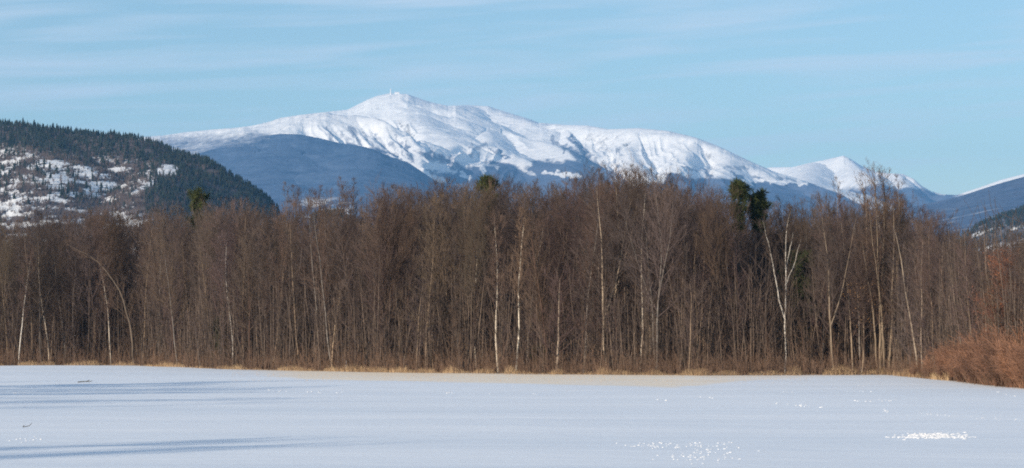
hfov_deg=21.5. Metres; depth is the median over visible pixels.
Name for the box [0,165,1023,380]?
background woods
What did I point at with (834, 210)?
bare tree
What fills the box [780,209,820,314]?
bare tree
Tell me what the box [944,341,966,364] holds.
shrub
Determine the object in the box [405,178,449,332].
bare tree
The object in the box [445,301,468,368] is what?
sapling
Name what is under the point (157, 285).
bare tree
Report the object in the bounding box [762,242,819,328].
bare tree
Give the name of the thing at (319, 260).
bare tree
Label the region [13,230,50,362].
bare tree
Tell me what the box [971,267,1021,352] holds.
sapling
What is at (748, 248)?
bare tree
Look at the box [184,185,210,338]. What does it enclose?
pine tree
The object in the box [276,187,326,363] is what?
bare tree
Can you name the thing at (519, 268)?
birch tree
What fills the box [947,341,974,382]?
shrub
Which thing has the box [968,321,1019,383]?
shrub
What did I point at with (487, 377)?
stubble grass
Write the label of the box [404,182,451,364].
bare tree
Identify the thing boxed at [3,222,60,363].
bare tree
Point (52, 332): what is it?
sapling
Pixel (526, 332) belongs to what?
sapling
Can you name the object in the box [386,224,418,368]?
bare tree
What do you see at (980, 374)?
shrub
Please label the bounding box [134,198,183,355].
bare tree
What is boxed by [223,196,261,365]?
bare tree
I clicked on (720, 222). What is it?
bare tree
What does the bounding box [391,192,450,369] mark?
bare tree
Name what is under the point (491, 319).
sapling
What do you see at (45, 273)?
bare tree
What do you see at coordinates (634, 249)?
bare tree
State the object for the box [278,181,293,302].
bare tree
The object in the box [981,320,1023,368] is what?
shrub
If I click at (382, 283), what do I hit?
bare tree
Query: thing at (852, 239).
bare tree
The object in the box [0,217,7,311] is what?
bare tree
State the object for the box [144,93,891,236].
snowy mountain
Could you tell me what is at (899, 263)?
bare tree
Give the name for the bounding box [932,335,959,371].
shrub
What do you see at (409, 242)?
bare tree
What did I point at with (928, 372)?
shrub
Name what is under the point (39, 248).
bare tree
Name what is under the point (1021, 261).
bare tree
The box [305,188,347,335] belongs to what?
bare tree
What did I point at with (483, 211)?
bare tree
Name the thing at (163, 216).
bare tree
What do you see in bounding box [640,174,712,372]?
bare tree
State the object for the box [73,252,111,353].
bare tree
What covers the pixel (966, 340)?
shrub
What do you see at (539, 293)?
bare tree
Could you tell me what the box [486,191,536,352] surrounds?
bare tree
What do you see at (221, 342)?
sapling
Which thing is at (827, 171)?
white mountain
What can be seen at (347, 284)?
bare tree
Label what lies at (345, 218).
bare tree
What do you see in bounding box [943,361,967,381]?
shrub
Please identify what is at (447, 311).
bare tree
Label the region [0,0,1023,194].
sky
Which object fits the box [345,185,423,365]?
bare tree
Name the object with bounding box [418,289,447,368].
sapling
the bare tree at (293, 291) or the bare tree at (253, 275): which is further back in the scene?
the bare tree at (253, 275)
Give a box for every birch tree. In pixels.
[15,251,35,362]
[22,244,61,363]
[94,260,116,364]
[208,230,246,365]
[329,278,345,365]
[459,222,493,360]
[480,211,513,372]
[493,207,538,370]
[522,215,552,358]
[619,181,659,357]
[757,201,808,370]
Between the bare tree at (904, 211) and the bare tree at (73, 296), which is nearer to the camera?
the bare tree at (904, 211)
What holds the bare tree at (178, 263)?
on the ground at (117, 416)
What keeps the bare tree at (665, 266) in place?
on the ground at (117, 416)
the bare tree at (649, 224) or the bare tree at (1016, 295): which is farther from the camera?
the bare tree at (649, 224)
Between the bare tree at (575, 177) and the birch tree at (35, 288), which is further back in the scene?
the birch tree at (35, 288)
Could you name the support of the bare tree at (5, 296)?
on the ground at (117, 416)
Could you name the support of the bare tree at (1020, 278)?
on the ground at (117, 416)
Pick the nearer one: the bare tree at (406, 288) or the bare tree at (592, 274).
the bare tree at (592, 274)
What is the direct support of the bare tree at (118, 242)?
on the ground at (117, 416)
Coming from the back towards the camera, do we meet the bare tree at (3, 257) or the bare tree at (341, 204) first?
the bare tree at (3, 257)
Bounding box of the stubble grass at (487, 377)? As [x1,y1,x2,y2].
[232,370,806,383]
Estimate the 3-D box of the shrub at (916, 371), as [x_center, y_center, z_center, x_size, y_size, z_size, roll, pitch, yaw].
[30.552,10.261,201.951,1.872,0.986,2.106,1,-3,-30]
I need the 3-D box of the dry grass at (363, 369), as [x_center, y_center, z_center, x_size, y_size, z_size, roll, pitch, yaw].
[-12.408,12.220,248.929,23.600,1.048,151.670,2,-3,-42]
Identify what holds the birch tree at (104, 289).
on the ground at (117, 416)
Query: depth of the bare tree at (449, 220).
251.24 m
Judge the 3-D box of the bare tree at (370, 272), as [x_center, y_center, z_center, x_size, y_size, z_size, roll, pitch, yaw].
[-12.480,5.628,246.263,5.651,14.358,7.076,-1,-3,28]
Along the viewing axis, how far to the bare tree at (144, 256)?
307.98 m
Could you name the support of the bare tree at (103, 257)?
on the ground at (117, 416)
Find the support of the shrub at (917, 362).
on the ground at (117, 416)
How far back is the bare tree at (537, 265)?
228.10 m
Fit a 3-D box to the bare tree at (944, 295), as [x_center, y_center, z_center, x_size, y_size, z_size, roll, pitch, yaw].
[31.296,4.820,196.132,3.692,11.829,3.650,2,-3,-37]
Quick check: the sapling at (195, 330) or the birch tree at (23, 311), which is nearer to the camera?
the sapling at (195, 330)
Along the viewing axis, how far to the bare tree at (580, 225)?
230.05 m
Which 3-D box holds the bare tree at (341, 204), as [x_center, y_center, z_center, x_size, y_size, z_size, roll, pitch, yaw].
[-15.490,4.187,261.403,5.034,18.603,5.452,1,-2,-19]
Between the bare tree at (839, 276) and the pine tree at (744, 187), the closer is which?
the bare tree at (839, 276)
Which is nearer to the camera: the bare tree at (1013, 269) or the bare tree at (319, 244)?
the bare tree at (1013, 269)
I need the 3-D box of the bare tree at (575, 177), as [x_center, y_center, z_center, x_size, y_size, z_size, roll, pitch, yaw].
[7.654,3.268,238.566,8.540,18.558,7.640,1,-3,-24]
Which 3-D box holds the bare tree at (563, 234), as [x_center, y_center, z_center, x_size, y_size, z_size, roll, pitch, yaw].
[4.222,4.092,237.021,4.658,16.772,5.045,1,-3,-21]
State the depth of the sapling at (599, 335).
225.32 m
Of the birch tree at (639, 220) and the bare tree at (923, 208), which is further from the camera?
the birch tree at (639, 220)
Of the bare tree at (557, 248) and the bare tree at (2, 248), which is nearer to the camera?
the bare tree at (557, 248)
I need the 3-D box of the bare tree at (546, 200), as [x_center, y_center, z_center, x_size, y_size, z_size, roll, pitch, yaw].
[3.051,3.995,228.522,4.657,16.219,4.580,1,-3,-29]
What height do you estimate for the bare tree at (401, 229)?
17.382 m
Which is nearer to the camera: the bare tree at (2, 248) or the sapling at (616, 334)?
the sapling at (616, 334)
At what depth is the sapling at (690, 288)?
215.05 m
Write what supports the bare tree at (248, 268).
on the ground at (117, 416)
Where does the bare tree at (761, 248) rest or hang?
on the ground at (117, 416)
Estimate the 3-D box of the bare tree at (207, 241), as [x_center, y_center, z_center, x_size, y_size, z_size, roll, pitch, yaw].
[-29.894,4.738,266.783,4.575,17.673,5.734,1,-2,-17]
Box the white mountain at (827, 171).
[767,156,1023,207]
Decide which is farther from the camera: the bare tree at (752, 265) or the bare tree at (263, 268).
the bare tree at (263, 268)
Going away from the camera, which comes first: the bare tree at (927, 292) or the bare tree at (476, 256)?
the bare tree at (927, 292)
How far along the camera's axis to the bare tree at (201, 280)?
274.23 m
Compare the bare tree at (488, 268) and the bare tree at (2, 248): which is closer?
the bare tree at (488, 268)
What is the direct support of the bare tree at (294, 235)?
on the ground at (117, 416)
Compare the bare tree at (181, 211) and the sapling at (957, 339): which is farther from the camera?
the bare tree at (181, 211)
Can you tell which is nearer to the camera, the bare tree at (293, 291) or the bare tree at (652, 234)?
the bare tree at (652, 234)
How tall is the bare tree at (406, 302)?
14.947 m
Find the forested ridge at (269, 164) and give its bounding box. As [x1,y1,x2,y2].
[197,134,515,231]
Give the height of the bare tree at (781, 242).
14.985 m
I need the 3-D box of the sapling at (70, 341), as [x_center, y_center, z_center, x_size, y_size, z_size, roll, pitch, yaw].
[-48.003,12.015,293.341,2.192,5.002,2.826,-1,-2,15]
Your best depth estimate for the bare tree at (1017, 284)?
168.90 m
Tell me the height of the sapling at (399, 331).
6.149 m
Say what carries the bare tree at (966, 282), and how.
on the ground at (117, 416)
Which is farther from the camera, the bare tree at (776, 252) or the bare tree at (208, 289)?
the bare tree at (208, 289)
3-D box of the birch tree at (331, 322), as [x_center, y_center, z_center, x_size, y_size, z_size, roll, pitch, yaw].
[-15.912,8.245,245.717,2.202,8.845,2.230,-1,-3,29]
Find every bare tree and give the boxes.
[0,211,36,353]
[0,216,17,356]
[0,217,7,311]
[0,226,29,365]
[0,262,17,340]
[3,213,37,349]
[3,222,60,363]
[3,256,28,334]
[11,209,81,362]
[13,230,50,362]
[17,265,44,353]
[22,209,66,328]
[41,227,84,329]
[41,237,81,363]
[44,209,127,362]
[51,208,91,359]
[53,213,88,362]
[58,237,92,358]
[59,248,90,354]
[66,209,113,363]
[66,238,143,365]
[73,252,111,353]
[76,206,127,341]
[79,209,121,359]
[90,214,123,352]
[96,190,134,360]
[102,239,129,338]
[104,221,132,318]
[111,213,140,355]
[122,208,153,351]
[126,213,163,340]
[127,209,180,364]
[131,202,175,360]
[131,206,161,362]
[132,250,160,363]
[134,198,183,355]
[151,238,188,365]
[156,203,211,349]
[156,213,194,361]
[162,207,195,361]
[166,218,197,351]
[178,209,221,351]
[181,209,223,361]
[183,203,226,365]
[188,198,227,361]
[193,196,250,324]
[198,218,252,350]
[209,218,242,313]
[213,201,242,314]
[220,227,274,368]
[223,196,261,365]
[229,200,275,367]
[230,220,275,351]
[244,218,283,355]
[250,242,285,369]
[251,215,286,368]
[254,200,304,369]
[254,240,320,353]
[273,211,310,364]
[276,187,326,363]
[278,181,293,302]
[279,195,325,361]
[280,192,314,347]
[285,185,301,344]
[286,188,331,370]
[287,197,318,364]
[295,195,347,359]
[298,186,334,347]
[300,197,338,340]
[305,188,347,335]
[312,185,325,362]
[318,191,367,360]
[319,208,357,358]
[324,185,361,342]
[326,224,355,363]
[332,175,354,334]
[332,181,358,320]
[341,196,375,365]
[344,178,360,343]
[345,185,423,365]
[345,185,432,363]
[347,186,426,366]
[348,224,400,358]
[351,235,378,351]
[353,175,424,358]
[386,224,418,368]
[386,232,423,367]
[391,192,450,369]
[395,194,446,354]
[395,212,430,322]
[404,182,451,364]
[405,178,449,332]
[407,179,464,359]
[410,181,460,363]
[412,183,455,354]
[413,182,479,337]
[420,178,468,329]
[426,174,502,343]
[429,185,462,361]
[443,184,483,356]
[450,179,496,370]
[455,173,508,367]
[458,185,508,369]
[464,234,502,349]
[465,182,524,354]
[480,176,510,331]
[482,176,522,359]
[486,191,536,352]
[488,212,549,327]
[493,181,549,356]
[506,178,553,371]
[507,185,545,342]
[507,208,546,306]
[511,180,572,371]
[513,194,556,310]
[521,260,603,373]
[523,193,577,372]
[525,191,585,367]
[543,178,575,329]
[544,197,591,343]
[545,203,587,354]
[547,162,625,371]
[549,167,604,324]
[549,170,638,345]
[553,190,585,330]
[555,184,617,373]
[561,156,612,334]
[562,165,656,363]
[565,210,612,340]
[578,184,626,335]
[580,160,662,370]
[584,176,616,315]
[585,147,650,356]
[589,185,685,359]
[591,168,605,361]
[592,172,639,334]
[613,165,698,348]
[613,169,648,346]
[618,168,693,324]
[621,163,636,358]
[622,164,716,370]
[622,169,668,358]
[633,220,670,348]
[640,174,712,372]
[645,197,730,367]
[650,186,680,373]
[654,195,694,347]
[658,172,677,356]
[662,186,706,350]
[672,194,728,364]
[673,188,709,322]
[678,187,735,347]
[682,177,744,354]
[687,174,752,371]
[688,171,750,323]
[714,214,745,315]
[715,223,760,324]
[718,200,767,374]
[719,236,749,346]
[723,225,764,370]
[727,204,768,354]
[733,201,779,339]
[740,207,778,365]
[761,199,790,359]
[761,219,793,313]
[762,201,798,332]
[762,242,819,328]
[763,192,829,317]
[766,203,797,332]
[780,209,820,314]
[787,211,836,334]
[792,193,849,369]
[797,192,878,366]
[797,200,837,369]
[800,191,850,370]
[812,193,851,367]
[813,200,862,373]
[815,189,864,315]
[822,202,880,373]
[828,207,876,369]
[829,176,845,349]
[834,246,889,374]
[843,199,871,358]
[848,191,903,374]
[849,188,913,328]
[849,197,889,363]
[850,193,923,370]
[852,159,896,357]
[855,189,869,314]
[870,184,922,335]
[873,197,916,369]
[874,216,927,366]
[880,193,917,294]
[880,216,912,359]
[887,174,909,302]
[891,203,938,364]
[895,213,951,346]
[896,215,944,366]
[901,208,932,359]
[904,210,938,357]
[914,252,940,341]
[916,207,958,328]
[918,221,955,339]
[929,228,972,328]
[941,235,984,346]
[947,231,979,380]
[950,254,981,332]
[962,242,1001,333]
[966,242,1023,340]
[971,237,1009,327]
[977,240,1017,305]
[979,281,1006,335]
[986,228,1023,323]
[994,236,1023,329]
[1001,232,1023,332]
[1005,248,1023,336]
[1011,233,1023,306]
[1013,258,1023,344]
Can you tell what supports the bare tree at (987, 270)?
on the ground at (117, 416)
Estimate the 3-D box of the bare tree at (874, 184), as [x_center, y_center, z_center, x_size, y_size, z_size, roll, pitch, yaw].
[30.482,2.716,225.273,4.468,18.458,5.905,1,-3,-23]
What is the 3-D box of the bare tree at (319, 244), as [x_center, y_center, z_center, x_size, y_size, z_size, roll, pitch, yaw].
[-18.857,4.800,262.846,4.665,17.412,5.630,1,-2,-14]
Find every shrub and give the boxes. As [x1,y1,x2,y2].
[906,366,923,376]
[908,357,923,367]
[922,368,934,377]
[923,357,938,373]
[925,338,955,379]
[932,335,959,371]
[933,363,952,379]
[939,358,956,378]
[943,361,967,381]
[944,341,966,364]
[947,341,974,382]
[950,323,1004,366]
[956,355,983,383]
[958,334,986,383]
[963,337,995,385]
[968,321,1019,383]
[969,357,992,384]
[970,348,1006,386]
[978,321,1023,363]
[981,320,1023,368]
[985,349,1016,386]
[987,339,1008,385]
[993,334,1021,387]
[1001,327,1023,347]
[1003,341,1023,387]
[1011,339,1023,372]
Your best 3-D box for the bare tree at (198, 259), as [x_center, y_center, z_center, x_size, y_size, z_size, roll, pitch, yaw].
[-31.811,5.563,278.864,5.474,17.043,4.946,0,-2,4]
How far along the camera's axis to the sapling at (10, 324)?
296.04 m
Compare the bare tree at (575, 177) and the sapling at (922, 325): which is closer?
the sapling at (922, 325)
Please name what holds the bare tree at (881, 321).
on the ground at (117, 416)
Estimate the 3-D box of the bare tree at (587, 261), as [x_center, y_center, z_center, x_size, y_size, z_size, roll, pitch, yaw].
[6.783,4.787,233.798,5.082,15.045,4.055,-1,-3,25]
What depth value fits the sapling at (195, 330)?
263.57 m
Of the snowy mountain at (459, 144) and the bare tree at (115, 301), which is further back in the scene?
the snowy mountain at (459, 144)
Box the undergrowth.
[0,298,1023,387]
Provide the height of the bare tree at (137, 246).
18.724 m
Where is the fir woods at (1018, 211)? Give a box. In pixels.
[940,204,1023,256]
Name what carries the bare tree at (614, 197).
on the ground at (117, 416)
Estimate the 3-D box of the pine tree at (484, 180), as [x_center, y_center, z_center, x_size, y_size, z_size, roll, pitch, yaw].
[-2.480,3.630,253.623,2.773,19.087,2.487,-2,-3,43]
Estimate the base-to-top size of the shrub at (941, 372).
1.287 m
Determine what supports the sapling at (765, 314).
on the ground at (117, 416)
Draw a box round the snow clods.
[7,378,1008,463]
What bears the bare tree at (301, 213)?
on the ground at (117, 416)
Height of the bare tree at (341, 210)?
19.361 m
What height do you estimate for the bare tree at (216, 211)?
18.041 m
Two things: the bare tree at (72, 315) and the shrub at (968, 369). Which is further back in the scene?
the bare tree at (72, 315)
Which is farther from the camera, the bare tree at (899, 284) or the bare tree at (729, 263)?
the bare tree at (729, 263)
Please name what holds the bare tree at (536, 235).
on the ground at (117, 416)
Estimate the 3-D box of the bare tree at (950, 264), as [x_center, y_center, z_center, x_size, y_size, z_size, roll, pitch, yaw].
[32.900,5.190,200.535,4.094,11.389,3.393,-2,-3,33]
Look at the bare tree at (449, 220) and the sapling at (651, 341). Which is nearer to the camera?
the sapling at (651, 341)
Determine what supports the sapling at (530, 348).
on the ground at (117, 416)
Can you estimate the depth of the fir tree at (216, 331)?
264.07 m
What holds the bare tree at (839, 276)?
on the ground at (117, 416)
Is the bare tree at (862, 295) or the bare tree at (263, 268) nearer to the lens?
the bare tree at (862, 295)
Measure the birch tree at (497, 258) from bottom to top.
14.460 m
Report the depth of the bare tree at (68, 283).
297.99 m
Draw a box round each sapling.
[1,296,24,359]
[41,303,66,359]
[62,322,79,363]
[76,328,87,356]
[80,299,111,350]
[116,301,140,361]
[131,320,150,355]
[147,285,174,351]
[154,291,184,362]
[178,312,208,366]
[212,319,235,365]
[223,290,256,365]
[261,325,276,367]
[283,316,302,359]
[284,280,306,362]
[311,297,346,363]
[333,303,348,358]
[339,310,362,365]
[369,309,392,367]
[386,306,411,366]
[401,278,438,372]
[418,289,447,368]
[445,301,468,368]
[475,310,506,367]
[495,319,518,370]
[518,305,538,357]
[524,331,537,369]
[547,289,575,358]
[565,309,599,371]
[590,285,617,362]
[599,300,629,369]
[638,316,664,369]
[643,316,669,368]
[668,271,709,373]
[672,280,716,373]
[721,315,744,361]
[755,282,780,357]
[770,277,809,358]
[791,317,816,363]
[801,308,825,366]
[820,302,843,359]
[845,280,875,364]
[865,317,885,367]
[895,292,923,375]
[912,311,939,364]
[935,309,953,345]
[946,325,964,359]
[960,273,994,350]
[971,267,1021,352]
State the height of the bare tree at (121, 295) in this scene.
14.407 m
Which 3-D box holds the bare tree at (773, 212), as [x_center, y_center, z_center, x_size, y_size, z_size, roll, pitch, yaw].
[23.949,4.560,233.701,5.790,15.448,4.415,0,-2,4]
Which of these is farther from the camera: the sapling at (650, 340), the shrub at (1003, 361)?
the sapling at (650, 340)
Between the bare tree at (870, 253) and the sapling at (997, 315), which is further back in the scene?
the bare tree at (870, 253)
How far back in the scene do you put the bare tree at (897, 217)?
217.12 m
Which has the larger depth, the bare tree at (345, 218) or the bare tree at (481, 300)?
the bare tree at (345, 218)
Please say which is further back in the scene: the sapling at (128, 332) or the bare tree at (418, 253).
the sapling at (128, 332)
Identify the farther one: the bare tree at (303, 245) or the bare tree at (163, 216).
the bare tree at (163, 216)
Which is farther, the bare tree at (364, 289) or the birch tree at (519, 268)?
the bare tree at (364, 289)
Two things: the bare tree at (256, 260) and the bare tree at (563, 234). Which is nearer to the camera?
the bare tree at (563, 234)
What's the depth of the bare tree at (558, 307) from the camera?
224.94 m
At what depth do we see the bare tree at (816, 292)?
220.49 m
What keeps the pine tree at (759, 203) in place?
on the ground at (117, 416)
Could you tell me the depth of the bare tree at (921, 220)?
215.62 m
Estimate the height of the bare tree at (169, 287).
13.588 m
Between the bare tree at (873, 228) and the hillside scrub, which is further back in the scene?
the hillside scrub
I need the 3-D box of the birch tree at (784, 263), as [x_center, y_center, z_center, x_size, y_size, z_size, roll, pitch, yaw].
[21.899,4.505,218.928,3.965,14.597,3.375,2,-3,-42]
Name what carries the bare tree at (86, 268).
on the ground at (117, 416)
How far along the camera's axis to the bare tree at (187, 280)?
280.19 m
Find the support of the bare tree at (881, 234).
on the ground at (117, 416)
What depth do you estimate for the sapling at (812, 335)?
220.76 m
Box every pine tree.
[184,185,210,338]
[473,173,500,364]
[725,178,755,371]
[743,187,773,350]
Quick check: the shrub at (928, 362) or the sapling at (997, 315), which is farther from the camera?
the shrub at (928, 362)
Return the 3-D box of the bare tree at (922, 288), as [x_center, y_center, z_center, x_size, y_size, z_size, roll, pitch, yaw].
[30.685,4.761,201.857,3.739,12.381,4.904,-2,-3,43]
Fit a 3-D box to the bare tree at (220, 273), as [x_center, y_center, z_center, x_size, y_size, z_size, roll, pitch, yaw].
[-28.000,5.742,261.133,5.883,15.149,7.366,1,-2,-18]
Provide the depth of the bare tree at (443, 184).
249.89 m
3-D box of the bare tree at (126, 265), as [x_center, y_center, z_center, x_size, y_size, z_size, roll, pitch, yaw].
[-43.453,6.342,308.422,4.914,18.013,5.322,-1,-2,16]
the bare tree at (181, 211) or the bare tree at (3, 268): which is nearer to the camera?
the bare tree at (181, 211)
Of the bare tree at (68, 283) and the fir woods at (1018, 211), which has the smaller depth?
the bare tree at (68, 283)
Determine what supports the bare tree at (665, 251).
on the ground at (117, 416)
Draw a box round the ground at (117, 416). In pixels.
[0,365,1023,467]
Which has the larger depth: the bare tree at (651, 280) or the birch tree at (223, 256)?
the birch tree at (223, 256)
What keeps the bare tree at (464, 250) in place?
on the ground at (117, 416)
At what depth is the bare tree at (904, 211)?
220.85 m
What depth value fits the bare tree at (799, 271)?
224.27 m
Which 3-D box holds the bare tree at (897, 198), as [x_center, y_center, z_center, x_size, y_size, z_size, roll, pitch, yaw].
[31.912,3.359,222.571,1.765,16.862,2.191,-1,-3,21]
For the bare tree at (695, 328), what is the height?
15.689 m
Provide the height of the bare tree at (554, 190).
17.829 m
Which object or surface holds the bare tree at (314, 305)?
on the ground at (117, 416)
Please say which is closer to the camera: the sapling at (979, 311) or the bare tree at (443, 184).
the sapling at (979, 311)
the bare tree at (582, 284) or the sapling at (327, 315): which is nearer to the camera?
the bare tree at (582, 284)
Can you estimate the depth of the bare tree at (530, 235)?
245.67 m
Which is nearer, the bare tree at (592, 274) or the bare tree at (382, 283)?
the bare tree at (592, 274)
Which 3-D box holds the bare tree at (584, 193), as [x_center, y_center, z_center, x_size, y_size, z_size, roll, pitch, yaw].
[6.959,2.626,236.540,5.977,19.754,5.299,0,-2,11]
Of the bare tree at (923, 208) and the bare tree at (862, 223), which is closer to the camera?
the bare tree at (923, 208)
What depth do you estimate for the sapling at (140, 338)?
287.45 m
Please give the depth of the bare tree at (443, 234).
246.98 m
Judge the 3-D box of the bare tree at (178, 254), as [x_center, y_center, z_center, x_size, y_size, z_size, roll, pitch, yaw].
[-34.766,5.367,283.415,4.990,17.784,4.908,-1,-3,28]
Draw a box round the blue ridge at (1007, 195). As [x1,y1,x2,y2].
[809,177,1023,240]
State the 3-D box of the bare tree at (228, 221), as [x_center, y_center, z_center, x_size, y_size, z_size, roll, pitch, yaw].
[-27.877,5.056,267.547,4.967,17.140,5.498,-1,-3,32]
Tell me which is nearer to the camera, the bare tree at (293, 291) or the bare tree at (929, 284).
the bare tree at (929, 284)
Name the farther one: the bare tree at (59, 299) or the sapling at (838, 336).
the bare tree at (59, 299)
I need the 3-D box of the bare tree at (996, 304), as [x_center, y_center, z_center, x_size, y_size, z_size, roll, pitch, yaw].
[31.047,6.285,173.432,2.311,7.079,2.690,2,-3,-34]
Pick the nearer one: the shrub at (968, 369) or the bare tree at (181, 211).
the shrub at (968, 369)
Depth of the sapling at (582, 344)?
222.66 m
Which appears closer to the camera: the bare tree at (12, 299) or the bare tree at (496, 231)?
the bare tree at (496, 231)
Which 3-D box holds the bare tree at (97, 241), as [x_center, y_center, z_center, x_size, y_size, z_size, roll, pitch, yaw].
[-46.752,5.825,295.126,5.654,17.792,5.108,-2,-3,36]
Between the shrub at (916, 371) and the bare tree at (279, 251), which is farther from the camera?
the bare tree at (279, 251)
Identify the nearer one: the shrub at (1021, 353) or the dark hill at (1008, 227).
the shrub at (1021, 353)
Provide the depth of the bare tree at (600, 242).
231.46 m
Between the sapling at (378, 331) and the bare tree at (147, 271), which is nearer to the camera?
the sapling at (378, 331)
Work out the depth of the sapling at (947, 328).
191.92 m
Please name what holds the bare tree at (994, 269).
on the ground at (117, 416)
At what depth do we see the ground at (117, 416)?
91.44 m
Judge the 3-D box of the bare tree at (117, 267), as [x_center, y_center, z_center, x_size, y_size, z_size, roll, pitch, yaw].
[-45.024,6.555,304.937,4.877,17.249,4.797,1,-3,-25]
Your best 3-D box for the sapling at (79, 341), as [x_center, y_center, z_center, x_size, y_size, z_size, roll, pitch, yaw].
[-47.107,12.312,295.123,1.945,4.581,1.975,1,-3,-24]
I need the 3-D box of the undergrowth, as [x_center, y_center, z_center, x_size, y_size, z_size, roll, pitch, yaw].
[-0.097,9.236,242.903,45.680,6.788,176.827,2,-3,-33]
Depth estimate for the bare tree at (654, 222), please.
229.57 m
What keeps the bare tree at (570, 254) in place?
on the ground at (117, 416)
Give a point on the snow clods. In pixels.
(933, 435)
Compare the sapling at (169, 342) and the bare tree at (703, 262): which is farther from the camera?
the sapling at (169, 342)
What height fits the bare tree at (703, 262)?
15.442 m
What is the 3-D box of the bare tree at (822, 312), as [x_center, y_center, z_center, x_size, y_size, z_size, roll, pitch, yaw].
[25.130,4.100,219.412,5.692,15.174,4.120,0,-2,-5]
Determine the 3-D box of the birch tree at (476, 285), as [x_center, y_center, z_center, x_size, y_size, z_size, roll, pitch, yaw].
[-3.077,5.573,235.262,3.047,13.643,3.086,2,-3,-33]
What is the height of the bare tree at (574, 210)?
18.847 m
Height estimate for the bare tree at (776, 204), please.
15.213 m
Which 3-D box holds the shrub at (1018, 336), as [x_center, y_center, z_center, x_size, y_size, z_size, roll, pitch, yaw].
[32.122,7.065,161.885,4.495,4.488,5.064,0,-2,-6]
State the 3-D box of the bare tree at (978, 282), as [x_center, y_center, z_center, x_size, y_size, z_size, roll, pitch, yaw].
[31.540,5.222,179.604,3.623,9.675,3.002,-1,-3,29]
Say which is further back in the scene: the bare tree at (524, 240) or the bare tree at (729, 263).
the bare tree at (524, 240)
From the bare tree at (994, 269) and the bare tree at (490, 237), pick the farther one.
the bare tree at (490, 237)
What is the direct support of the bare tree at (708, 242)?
on the ground at (117, 416)
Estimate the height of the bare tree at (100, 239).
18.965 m
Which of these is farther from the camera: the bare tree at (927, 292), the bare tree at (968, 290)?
the bare tree at (927, 292)
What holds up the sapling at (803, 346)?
on the ground at (117, 416)
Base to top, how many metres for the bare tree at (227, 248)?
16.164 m
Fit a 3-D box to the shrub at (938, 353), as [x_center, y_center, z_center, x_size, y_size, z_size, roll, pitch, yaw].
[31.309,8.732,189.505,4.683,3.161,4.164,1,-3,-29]
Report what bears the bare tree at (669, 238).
on the ground at (117, 416)
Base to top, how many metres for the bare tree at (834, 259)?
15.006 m
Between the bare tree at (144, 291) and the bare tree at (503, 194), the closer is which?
the bare tree at (503, 194)
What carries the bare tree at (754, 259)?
on the ground at (117, 416)
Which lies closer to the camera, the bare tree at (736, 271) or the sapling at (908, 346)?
the sapling at (908, 346)
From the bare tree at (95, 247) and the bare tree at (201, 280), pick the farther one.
the bare tree at (95, 247)
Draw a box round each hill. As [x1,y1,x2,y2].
[0,125,391,324]
[957,213,1023,260]
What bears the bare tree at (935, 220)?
on the ground at (117, 416)
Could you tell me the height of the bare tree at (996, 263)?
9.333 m
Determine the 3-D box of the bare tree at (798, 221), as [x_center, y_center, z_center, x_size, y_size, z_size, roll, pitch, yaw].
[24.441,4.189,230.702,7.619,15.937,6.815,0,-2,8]
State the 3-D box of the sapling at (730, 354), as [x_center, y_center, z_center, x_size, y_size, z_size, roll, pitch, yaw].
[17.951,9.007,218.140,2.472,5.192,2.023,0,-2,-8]
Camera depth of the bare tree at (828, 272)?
217.36 m
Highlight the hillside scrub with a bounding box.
[0,122,336,318]
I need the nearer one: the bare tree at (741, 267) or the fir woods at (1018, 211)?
the bare tree at (741, 267)
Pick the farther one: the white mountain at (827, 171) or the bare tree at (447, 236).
the white mountain at (827, 171)
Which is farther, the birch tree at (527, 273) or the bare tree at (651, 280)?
the birch tree at (527, 273)
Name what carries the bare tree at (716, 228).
on the ground at (117, 416)
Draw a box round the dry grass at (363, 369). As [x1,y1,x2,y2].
[0,359,950,380]
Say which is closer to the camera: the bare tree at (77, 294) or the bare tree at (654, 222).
the bare tree at (654, 222)
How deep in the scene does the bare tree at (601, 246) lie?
224.37 m
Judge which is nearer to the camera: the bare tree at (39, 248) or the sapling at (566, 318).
the sapling at (566, 318)
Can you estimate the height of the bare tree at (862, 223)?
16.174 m
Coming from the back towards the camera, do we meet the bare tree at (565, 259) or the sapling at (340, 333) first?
the sapling at (340, 333)
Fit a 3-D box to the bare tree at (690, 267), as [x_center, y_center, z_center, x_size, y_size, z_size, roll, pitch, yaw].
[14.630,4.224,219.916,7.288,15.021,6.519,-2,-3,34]
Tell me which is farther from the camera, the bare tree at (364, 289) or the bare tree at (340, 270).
the bare tree at (340, 270)
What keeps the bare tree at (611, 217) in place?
on the ground at (117, 416)
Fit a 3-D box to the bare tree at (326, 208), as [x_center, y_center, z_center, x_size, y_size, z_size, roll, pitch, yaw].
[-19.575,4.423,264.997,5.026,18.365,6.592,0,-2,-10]
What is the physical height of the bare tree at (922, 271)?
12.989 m
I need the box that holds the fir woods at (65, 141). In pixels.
[0,118,343,299]
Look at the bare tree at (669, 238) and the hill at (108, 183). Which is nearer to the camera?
the bare tree at (669, 238)

